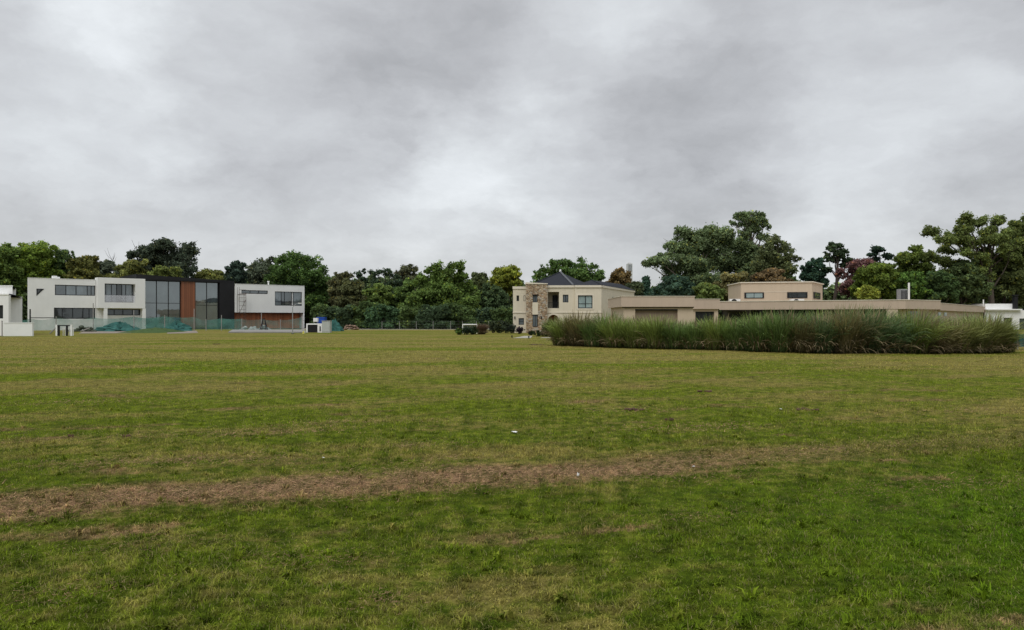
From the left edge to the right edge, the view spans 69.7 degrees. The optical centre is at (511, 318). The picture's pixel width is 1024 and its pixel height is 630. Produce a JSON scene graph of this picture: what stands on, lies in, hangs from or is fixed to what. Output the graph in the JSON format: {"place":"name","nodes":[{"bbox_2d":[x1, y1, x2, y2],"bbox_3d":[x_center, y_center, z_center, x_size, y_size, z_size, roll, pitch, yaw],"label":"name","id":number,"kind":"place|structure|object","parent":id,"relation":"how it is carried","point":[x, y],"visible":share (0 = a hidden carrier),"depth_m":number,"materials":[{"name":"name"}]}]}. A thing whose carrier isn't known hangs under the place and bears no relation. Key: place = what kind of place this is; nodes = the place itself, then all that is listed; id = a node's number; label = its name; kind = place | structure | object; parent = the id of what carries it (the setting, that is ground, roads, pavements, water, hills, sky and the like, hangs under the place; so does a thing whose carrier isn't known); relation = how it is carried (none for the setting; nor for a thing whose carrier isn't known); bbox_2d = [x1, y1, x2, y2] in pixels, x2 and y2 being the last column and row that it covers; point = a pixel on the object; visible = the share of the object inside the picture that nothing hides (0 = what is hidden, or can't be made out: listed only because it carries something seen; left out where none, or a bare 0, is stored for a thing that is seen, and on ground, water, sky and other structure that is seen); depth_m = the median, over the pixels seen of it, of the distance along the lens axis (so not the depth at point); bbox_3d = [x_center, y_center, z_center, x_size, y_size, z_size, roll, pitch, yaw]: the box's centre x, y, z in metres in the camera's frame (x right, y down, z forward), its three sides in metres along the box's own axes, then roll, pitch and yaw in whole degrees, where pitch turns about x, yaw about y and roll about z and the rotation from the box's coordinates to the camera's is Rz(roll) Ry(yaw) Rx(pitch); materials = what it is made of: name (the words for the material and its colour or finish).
{"place":"outdoors","nodes":[
{"label":"outdoors","id":0,"kind":"place"},
{"bbox_2d":[0,285,21,335],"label":"white house","id":1,"kind":"structure","parent":0,"point":[10,305],"depth_m":69.70,"materials":[{"name":"paint"}]},
{"bbox_2d":[4,322,33,335],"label":"garden wall","id":2,"kind":"structure","parent":0,"point":[18,328],"depth_m":67.00,"materials":[{"name":"white paint"}]},
{"bbox_2d":[81,331,125,332],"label":"concrete apron","id":3,"kind":"object","parent":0,"point":[104,332],"visible":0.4,"depth_m":83.51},
{"bbox_2d":[94,321,138,330],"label":"folded net","id":4,"kind":"object","parent":3,"relation":"on","point":[118,326],"visible":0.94,"depth_m":91.94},
{"bbox_2d":[167,330,197,333],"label":"concrete apron","id":5,"kind":"object","parent":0,"point":[193,331],"visible":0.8,"depth_m":83.51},
{"bbox_2d":[165,320,192,330],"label":"folded net","id":6,"kind":"object","parent":5,"relation":"on","point":[178,325],"visible":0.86,"depth_m":94.20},
{"bbox_2d":[247,326,455,328],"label":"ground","id":7,"kind":"structure","parent":0,"point":[297,328],"depth_m":117.22,"materials":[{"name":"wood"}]},
{"bbox_2d":[0,242,27,302],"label":"broadleaf tree","id":8,"kind":"object","parent":7,"relation":"on","point":[10,273],"visible":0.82,"depth_m":121.47,"materials":[{"name":"green plant"}]},
{"bbox_2d":[13,240,68,293],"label":"broadleaf tree","id":9,"kind":"object","parent":7,"relation":"on","point":[36,260],"visible":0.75,"depth_m":126.22,"materials":[{"name":"green plant"}]},
{"bbox_2d":[52,249,77,273],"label":"broadleaf tree","id":10,"kind":"object","parent":7,"relation":"on","point":[63,255],"visible":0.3,"depth_m":130.54,"materials":[{"name":"green plant"}]},
{"bbox_2d":[62,255,110,279],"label":"broadleaf tree","id":11,"kind":"object","parent":7,"relation":"on","point":[84,267],"visible":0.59,"depth_m":124.90,"materials":[{"name":"green plant"}]},
{"bbox_2d":[99,259,118,274],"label":"broadleaf tree","id":12,"kind":"object","parent":7,"relation":"on","point":[106,266],"visible":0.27,"depth_m":132.64,"materials":[{"name":"green plant"}]},
{"bbox_2d":[110,258,150,277],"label":"broadleaf tree","id":13,"kind":"object","parent":7,"relation":"on","point":[131,267],"visible":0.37,"depth_m":121.09,"materials":[{"name":"green plant"}]},
{"bbox_2d":[125,237,201,277],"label":"oak tree","id":14,"kind":"object","parent":7,"relation":"on","point":[156,252],"visible":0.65,"depth_m":130.56,"materials":[{"name":"green plant"}]},
{"bbox_2d":[147,264,182,276],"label":"broadleaf tree","id":15,"kind":"object","parent":7,"relation":"on","point":[161,270],"visible":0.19,"depth_m":119.89,"materials":[{"name":"green plant"}]},
{"bbox_2d":[193,268,223,279],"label":"broadleaf tree","id":16,"kind":"object","parent":7,"relation":"on","point":[206,273],"visible":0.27,"depth_m":133.83,"materials":[{"name":"green plant"}]},
{"bbox_2d":[224,260,247,285],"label":"broadleaf tree","id":17,"kind":"object","parent":7,"relation":"on","point":[235,271],"visible":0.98,"depth_m":137.19,"materials":[{"name":"green plant"}]},
{"bbox_2d":[244,255,275,284],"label":"broadleaf tree","id":18,"kind":"object","parent":7,"relation":"on","point":[256,270],"visible":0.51,"depth_m":139.68,"materials":[{"name":"green plant"}]},
{"bbox_2d":[263,249,332,319],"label":"oak tree","id":19,"kind":"object","parent":7,"relation":"on","point":[307,277],"visible":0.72,"depth_m":136.24,"materials":[{"name":"green plant"}]},
{"bbox_2d":[309,302,339,322],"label":"shrub","id":20,"kind":"object","parent":7,"relation":"on","point":[318,307],"visible":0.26,"depth_m":113.03,"materials":[{"name":"green plant"}]},
{"bbox_2d":[315,304,353,328],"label":"shrub","id":21,"kind":"object","parent":7,"relation":"on","point":[343,316],"visible":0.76,"depth_m":112.38,"materials":[{"name":"green plant"}]},
{"bbox_2d":[326,270,354,306],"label":"broadleaf tree","id":22,"kind":"object","parent":7,"relation":"on","point":[333,294],"visible":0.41,"depth_m":130.75,"materials":[{"name":"green plant"}]},
{"bbox_2d":[335,278,367,307],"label":"broadleaf tree","id":23,"kind":"object","parent":7,"relation":"on","point":[352,292],"visible":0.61,"depth_m":123.00,"materials":[{"name":"green plant"}]},
{"bbox_2d":[350,300,377,328],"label":"shrub","id":24,"kind":"object","parent":7,"relation":"on","point":[358,318],"visible":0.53,"depth_m":113.20,"materials":[{"name":"green plant"}]},
{"bbox_2d":[359,283,395,307],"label":"broadleaf tree","id":25,"kind":"object","parent":7,"relation":"on","point":[378,293],"visible":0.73,"depth_m":118.74,"materials":[{"name":"green plant"}]},
{"bbox_2d":[361,303,403,328],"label":"shrub","id":26,"kind":"object","parent":7,"relation":"on","point":[381,316],"visible":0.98,"depth_m":111.09,"materials":[{"name":"green plant"}]},
{"bbox_2d":[367,267,402,306],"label":"pine tree","id":27,"kind":"object","parent":7,"relation":"on","point":[388,273],"visible":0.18,"depth_m":133.48,"materials":[{"name":"green plant"}]},
{"bbox_2d":[390,277,417,308],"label":"broadleaf tree","id":28,"kind":"object","parent":7,"relation":"on","point":[401,293],"visible":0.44,"depth_m":119.84,"materials":[{"name":"green plant"}]},
{"bbox_2d":[393,263,418,290],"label":"tree","id":29,"kind":"object","parent":7,"relation":"on","point":[404,270],"visible":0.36,"depth_m":137.18,"materials":[{"name":"green plant"}]},
{"bbox_2d":[392,305,425,328],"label":"shrub","id":30,"kind":"object","parent":7,"relation":"on","point":[406,315],"visible":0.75,"depth_m":111.04,"materials":[{"name":"green plant"}]},
{"bbox_2d":[405,259,481,320],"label":"oak tree","id":31,"kind":"object","parent":7,"relation":"on","point":[440,284],"visible":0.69,"depth_m":114.84,"materials":[{"name":"green plant"}]},
{"bbox_2d":[442,302,479,328],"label":"shrub","id":32,"kind":"object","parent":7,"relation":"on","point":[460,314],"visible":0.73,"depth_m":111.28,"materials":[{"name":"green plant"}]},
{"bbox_2d":[469,271,490,306],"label":"broadleaf tree","id":33,"kind":"object","parent":7,"relation":"on","point":[478,279],"visible":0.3,"depth_m":123.11,"materials":[{"name":"green plant"}]},
{"bbox_2d":[475,307,497,323],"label":"shrub","id":34,"kind":"object","parent":7,"relation":"on","point":[483,315],"visible":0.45,"depth_m":113.12,"materials":[{"name":"green plant"}]},
{"bbox_2d":[478,282,510,310],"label":"broadleaf tree","id":35,"kind":"object","parent":7,"relation":"on","point":[494,296],"visible":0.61,"depth_m":120.85,"materials":[{"name":"green plant"}]},
{"bbox_2d":[482,306,512,324],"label":"shrub","id":36,"kind":"object","parent":7,"relation":"on","point":[502,313],"visible":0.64,"depth_m":112.05,"materials":[{"name":"green plant"}]},
{"bbox_2d":[486,264,522,299],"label":"poplar tree","id":37,"kind":"object","parent":7,"relation":"on","point":[506,278],"visible":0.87,"depth_m":128.34,"materials":[{"name":"green plant"}]},
{"bbox_2d":[530,256,605,282],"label":"broadleaf tree","id":38,"kind":"object","parent":7,"relation":"on","point":[580,271],"visible":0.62,"depth_m":117.07,"materials":[{"name":"green plant"}]},
{"bbox_2d":[605,266,631,285],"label":"broadleaf tree","id":39,"kind":"object","parent":7,"relation":"on","point":[619,276],"visible":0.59,"depth_m":123.07,"materials":[{"name":"brown plant"}]},
{"bbox_2d":[625,281,644,295],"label":"broadleaf tree","id":40,"kind":"object","parent":7,"relation":"on","point":[638,287],"visible":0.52,"depth_m":119.11,"materials":[{"name":"green plant"}]},
{"bbox_2d":[641,275,651,295],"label":"conifer","id":41,"kind":"object","parent":7,"relation":"on","point":[646,280],"visible":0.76,"depth_m":125.59,"materials":[{"name":"green plant"}]},
{"bbox_2d":[648,274,695,295],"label":"tree","id":42,"kind":"object","parent":7,"relation":"on","point":[675,285],"visible":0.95,"depth_m":110.45,"materials":[{"name":"green plant"}]},
{"bbox_2d":[641,221,738,285],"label":"eucalyptus tree","id":43,"kind":"object","parent":7,"relation":"on","point":[696,257],"visible":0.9,"depth_m":126.86,"materials":[{"name":"green plant"}]},
{"bbox_2d":[711,271,749,300],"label":"broadleaf tree","id":44,"kind":"object","parent":7,"relation":"on","point":[727,278],"visible":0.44,"depth_m":112.79,"materials":[{"name":"green plant"}]},
{"bbox_2d":[717,210,771,281],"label":"eucalyptus tree","id":45,"kind":"object","parent":7,"relation":"on","point":[745,249],"visible":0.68,"depth_m":131.18,"materials":[{"name":"green plant"}]},
{"bbox_2d":[749,267,794,281],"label":"broadleaf tree","id":46,"kind":"object","parent":7,"relation":"on","point":[770,274],"visible":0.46,"depth_m":112.95,"materials":[{"name":"green plant"}]},
{"bbox_2d":[748,233,804,280],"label":"eucalyptus tree","id":47,"kind":"object","parent":7,"relation":"on","point":[769,257],"visible":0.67,"depth_m":125.20,"materials":[{"name":"green plant"}]},
{"bbox_2d":[799,257,831,294],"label":"broadleaf tree","id":48,"kind":"object","parent":7,"relation":"on","point":[810,271],"visible":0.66,"depth_m":126.83,"materials":[{"name":"green plant"}]},
{"bbox_2d":[822,282,852,299],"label":"tree","id":49,"kind":"object","parent":7,"relation":"on","point":[828,293],"visible":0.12,"depth_m":144.96,"materials":[{"name":"green plant"}]},
{"bbox_2d":[822,241,854,299],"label":"pine tree","id":50,"kind":"object","parent":7,"relation":"on","point":[839,251],"visible":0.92,"depth_m":123.85,"materials":[{"name":"green plant"}]},
{"bbox_2d":[835,257,876,299],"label":"plum tree","id":51,"kind":"object","parent":7,"relation":"on","point":[848,281],"visible":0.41,"depth_m":117.36,"materials":[{"name":"purple plant"}]},
{"bbox_2d":[848,261,901,299],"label":"broadleaf tree","id":52,"kind":"object","parent":7,"relation":"on","point":[880,276],"visible":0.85,"depth_m":110.62,"materials":[{"name":"green plant"}]},
{"bbox_2d":[866,245,894,299],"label":"pine tree","id":53,"kind":"object","parent":7,"relation":"on","point":[876,250],"visible":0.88,"depth_m":131.44,"materials":[{"name":"green plant"}]},
{"bbox_2d":[892,244,936,299],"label":"broadleaf tree","id":54,"kind":"object","parent":7,"relation":"on","point":[906,261],"visible":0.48,"depth_m":120.44,"materials":[{"name":"green plant"}]},
{"bbox_2d":[942,258,997,304],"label":"broadleaf tree","id":55,"kind":"object","parent":7,"relation":"on","point":[973,286],"visible":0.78,"depth_m":109.96,"materials":[{"name":"green plant"}]},
{"bbox_2d":[919,210,1023,303],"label":"ash tree","id":56,"kind":"object","parent":7,"relation":"on","point":[966,226],"visible":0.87,"depth_m":111.14,"materials":[{"name":"green plant"}]},
{"bbox_2d":[980,254,1023,306],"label":"broadleaf tree","id":57,"kind":"object","parent":7,"relation":"on","point":[1010,283],"visible":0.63,"depth_m":112.00,"materials":[{"name":"green plant"}]},
{"bbox_2d":[995,213,1023,258],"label":"ash tree","id":58,"kind":"object","parent":7,"relation":"on","point":[1019,224],"visible":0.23,"depth_m":115.43,"materials":[{"name":"green plant"}]},
{"bbox_2d":[0,329,1023,629],"bbox_3d":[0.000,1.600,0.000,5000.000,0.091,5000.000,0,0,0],"label":"ground","id":59,"kind":"structure","parent":0,"point":[398,335],"depth_m":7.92,"materials":[{"name":"plant"}]},
{"bbox_2d":[119,327,186,332],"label":"earth mound","id":60,"kind":"object","parent":59,"relation":"on","point":[156,330],"visible":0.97,"depth_m":83.14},
{"bbox_2d":[22,303,301,330],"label":"site fence","id":61,"kind":"object","parent":59,"relation":"on","point":[221,324],"visible":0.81,"depth_m":93.95,"materials":[{"name":"fabric"}]},
{"bbox_2d":[28,274,303,329],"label":"modern house","id":62,"kind":"structure","parent":59,"relation":"on","point":[152,296],"depth_m":108.85,"materials":[{"name":"paint"}]},
{"bbox_2d":[54,308,94,318],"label":"window","id":63,"kind":"structure","parent":62,"relation":"in","point":[65,313],"depth_m":101.68,"materials":[{"name":"glass"}]},
{"bbox_2d":[55,285,94,295],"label":"window","id":64,"kind":"structure","parent":62,"relation":"in","point":[79,290],"depth_m":101.75,"materials":[{"name":"glass"}]},
{"bbox_2d":[105,284,132,302],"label":"window","id":65,"kind":"structure","parent":62,"relation":"in","point":[113,292],"depth_m":105.42,"materials":[{"name":"glass"}]},
{"bbox_2d":[108,309,139,314],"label":"window","id":66,"kind":"structure","parent":62,"relation":"in","point":[110,311],"depth_m":105.75,"materials":[{"name":"glass"}]},
{"bbox_2d":[145,280,179,320],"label":"window","id":67,"kind":"structure","parent":62,"relation":"in","point":[162,298],"depth_m":109.14,"materials":[{"name":"glass"}]},
{"bbox_2d":[195,282,217,327],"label":"window","id":68,"kind":"structure","parent":62,"relation":"in","point":[206,293],"depth_m":113.21,"materials":[{"name":"glass"}]},
{"bbox_2d":[275,291,301,305],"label":"window","id":69,"kind":"structure","parent":62,"relation":"in","point":[281,298],"depth_m":121.19,"materials":[{"name":"glass"}]},
{"bbox_2d":[228,330,302,332],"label":"concrete slab","id":70,"kind":"structure","parent":59,"relation":"on","point":[265,331],"depth_m":82.68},
{"bbox_2d":[306,323,321,332],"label":"meter cabinet","id":71,"kind":"object","parent":59,"relation":"on","point":[313,327],"visible":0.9,"depth_m":84.10,"materials":[{"name":"white paint"}]},
{"bbox_2d":[411,304,454,328],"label":"shrub","id":72,"kind":"object","parent":59,"relation":"on","point":[434,317],"visible":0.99,"depth_m":110.23,"materials":[{"name":"green plant"}]},
{"bbox_2d":[691,281,726,300],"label":"tree","id":73,"kind":"object","parent":59,"relation":"on","point":[703,290],"visible":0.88,"depth_m":108.53,"materials":[{"name":"green plant"}]},
{"bbox_2d":[608,281,984,325],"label":"bungalow","id":74,"kind":"object","parent":59,"relation":"on","point":[754,297],"visible":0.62,"depth_m":83.06,"materials":[{"name":"paint"}]},
{"bbox_2d":[635,310,676,325],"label":"garage door","id":75,"kind":"structure","parent":74,"relation":"in","point":[638,313],"depth_m":68.10,"materials":[{"name":"paint"}]},
{"bbox_2d":[854,284,880,299],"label":"tree","id":76,"kind":"object","parent":59,"relation":"on","point":[867,292],"visible":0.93,"depth_m":107.12,"materials":[{"name":"green plant"}]},
{"bbox_2d":[887,269,932,299],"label":"broadleaf tree","id":77,"kind":"object","parent":59,"relation":"on","point":[917,282],"visible":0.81,"depth_m":109.62,"materials":[{"name":"green plant"}]},
{"bbox_2d":[923,269,961,303],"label":"broadleaf tree","id":78,"kind":"object","parent":59,"relation":"on","point":[941,285],"visible":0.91,"depth_m":108.84,"materials":[{"name":"green plant"}]},
{"bbox_2d":[963,295,1023,328],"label":"white house","id":79,"kind":"structure","parent":59,"relation":"on","point":[1008,310],"depth_m":108.00,"materials":[{"name":"paint"}]},
{"bbox_2d":[0,0,1023,288],"label":"sky","id":80,"kind":"structure","parent":0,"point":[356,135],"materials":[{"name":"grey"}]},
{"bbox_2d":[513,269,634,332],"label":"stone house","id":81,"kind":"structure","parent":0,"point":[535,304],"depth_m":82.00,"materials":[{"name":"paint"}]},
{"bbox_2d":[578,295,591,307],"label":"window","id":82,"kind":"structure","parent":81,"relation":"in","point":[584,301],"depth_m":81.84,"materials":[{"name":"glass"}]},
{"label":"soil strip","id":83,"kind":"structure","parent":0,"visible":0},
{"bbox_2d":[541,315,580,345],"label":"pampas clump","id":84,"kind":"object","parent":83,"relation":"on","point":[558,333],"visible":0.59,"depth_m":42.73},
{"bbox_2d":[551,310,599,345],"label":"pampas clump","id":85,"kind":"object","parent":83,"relation":"on","point":[572,337],"visible":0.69,"depth_m":42.04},
{"bbox_2d":[573,318,614,346],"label":"pampas clump","id":86,"kind":"object","parent":83,"relation":"on","point":[590,337],"visible":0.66,"depth_m":41.25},
{"bbox_2d":[586,310,633,323],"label":"pampas clump","id":87,"kind":"object","parent":83,"relation":"on","point":[612,316],"visible":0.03,"depth_m":42.35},
{"bbox_2d":[588,314,635,346],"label":"pampas clump","id":88,"kind":"object","parent":83,"relation":"on","point":[609,332],"visible":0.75,"depth_m":40.28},
{"bbox_2d":[612,319,656,347],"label":"pampas clump","id":89,"kind":"object","parent":83,"relation":"on","point":[630,340],"visible":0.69,"depth_m":39.46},
{"bbox_2d":[627,313,679,348],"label":"pampas clump","id":90,"kind":"object","parent":83,"relation":"on","point":[652,338],"visible":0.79,"depth_m":38.77,"materials":[{"name":"plant"}]},
{"bbox_2d":[657,320,697,348],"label":"pampas clump","id":91,"kind":"object","parent":83,"relation":"on","point":[672,335],"visible":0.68,"depth_m":38.13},
{"bbox_2d":[671,318,715,349],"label":"pampas clump","id":92,"kind":"object","parent":83,"relation":"on","point":[691,342],"visible":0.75,"depth_m":37.52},
{"bbox_2d":[692,314,749,349],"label":"pampas clump","id":93,"kind":"object","parent":83,"relation":"on","point":[715,343],"visible":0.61,"depth_m":36.87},
{"bbox_2d":[711,316,757,350],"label":"pampas clump","id":94,"kind":"object","parent":83,"relation":"on","point":[734,334],"visible":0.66,"depth_m":36.03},
{"bbox_2d":[731,312,794,351],"bbox_3d":[12.184,0.633,35.744,3.265,1.935,3.457,0,0,0],"label":"pampas clump","id":95,"kind":"object","parent":83,"relation":"on","point":[755,339],"visible":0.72,"depth_m":35.20,"materials":[{"name":"plant"}]},
{"bbox_2d":[749,306,822,351],"bbox_3d":[13.084,0.493,35.193,3.673,2.215,3.646,0,0,-19],"label":"pampas clump","id":96,"kind":"object","parent":83,"relation":"on","point":[777,335],"visible":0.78,"depth_m":34.52,"materials":[{"name":"plant"}]},
{"bbox_2d":[775,313,829,352],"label":"pampas clump","id":97,"kind":"object","parent":83,"relation":"on","point":[804,336],"visible":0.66,"depth_m":34.03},
{"bbox_2d":[791,309,867,352],"bbox_3d":[14.753,0.561,34.166,3.646,2.078,3.575,0,0,0],"label":"pampas clump","id":98,"kind":"object","parent":83,"relation":"on","point":[823,347],"visible":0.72,"depth_m":33.63,"materials":[{"name":"plant"}]},
{"bbox_2d":[812,304,893,353],"bbox_3d":[15.652,0.421,33.849,4.036,2.358,3.892,0,0,0],"label":"pampas clump","id":99,"kind":"object","parent":83,"relation":"on","point":[851,342],"visible":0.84,"depth_m":33.10,"materials":[{"name":"plant"}]},
{"bbox_2d":[839,303,911,353],"bbox_3d":[16.502,0.427,33.691,3.836,2.347,3.853,0,0,22],"label":"pampas clump","id":100,"kind":"object","parent":83,"relation":"on","point":[876,348],"visible":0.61,"depth_m":32.95,"materials":[{"name":"plant"}]},
{"bbox_2d":[868,312,934,353],"bbox_3d":[17.442,0.648,33.688,3.502,1.904,3.537,0,0,0],"label":"pampas clump","id":101,"kind":"object","parent":83,"relation":"on","point":[905,343],"visible":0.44,"depth_m":32.92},
{"bbox_2d":[887,307,967,353],"bbox_3d":[18.479,0.512,33.575,4.024,2.176,3.901,0,0,0],"label":"pampas clump","id":102,"kind":"object","parent":83,"relation":"on","point":[922,342],"visible":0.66,"depth_m":32.95,"materials":[{"name":"plant"}]},
{"bbox_2d":[906,315,976,353],"bbox_3d":[19.452,0.698,33.691,3.242,1.805,3.447,0,0,0],"label":"pampas clump","id":103,"kind":"object","parent":83,"relation":"on","point":[949,341],"visible":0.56,"depth_m":32.97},
{"bbox_2d":[933,317,998,353],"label":"pampas clump","id":104,"kind":"object","parent":83,"relation":"on","point":[971,347],"visible":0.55,"depth_m":33.23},
{"bbox_2d":[954,316,1020,352],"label":"pampas clump","id":105,"kind":"object","parent":83,"relation":"on","point":[989,345],"visible":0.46,"depth_m":33.70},
{"bbox_2d":[958,312,1023,352],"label":"pampas clump","id":106,"kind":"object","parent":83,"relation":"on","point":[1006,326],"visible":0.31,"depth_m":33.98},
{"bbox_2d":[990,322,1023,352],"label":"pampas clump","id":107,"kind":"object","parent":83,"relation":"on","point":[1014,345],"visible":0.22,"depth_m":34.19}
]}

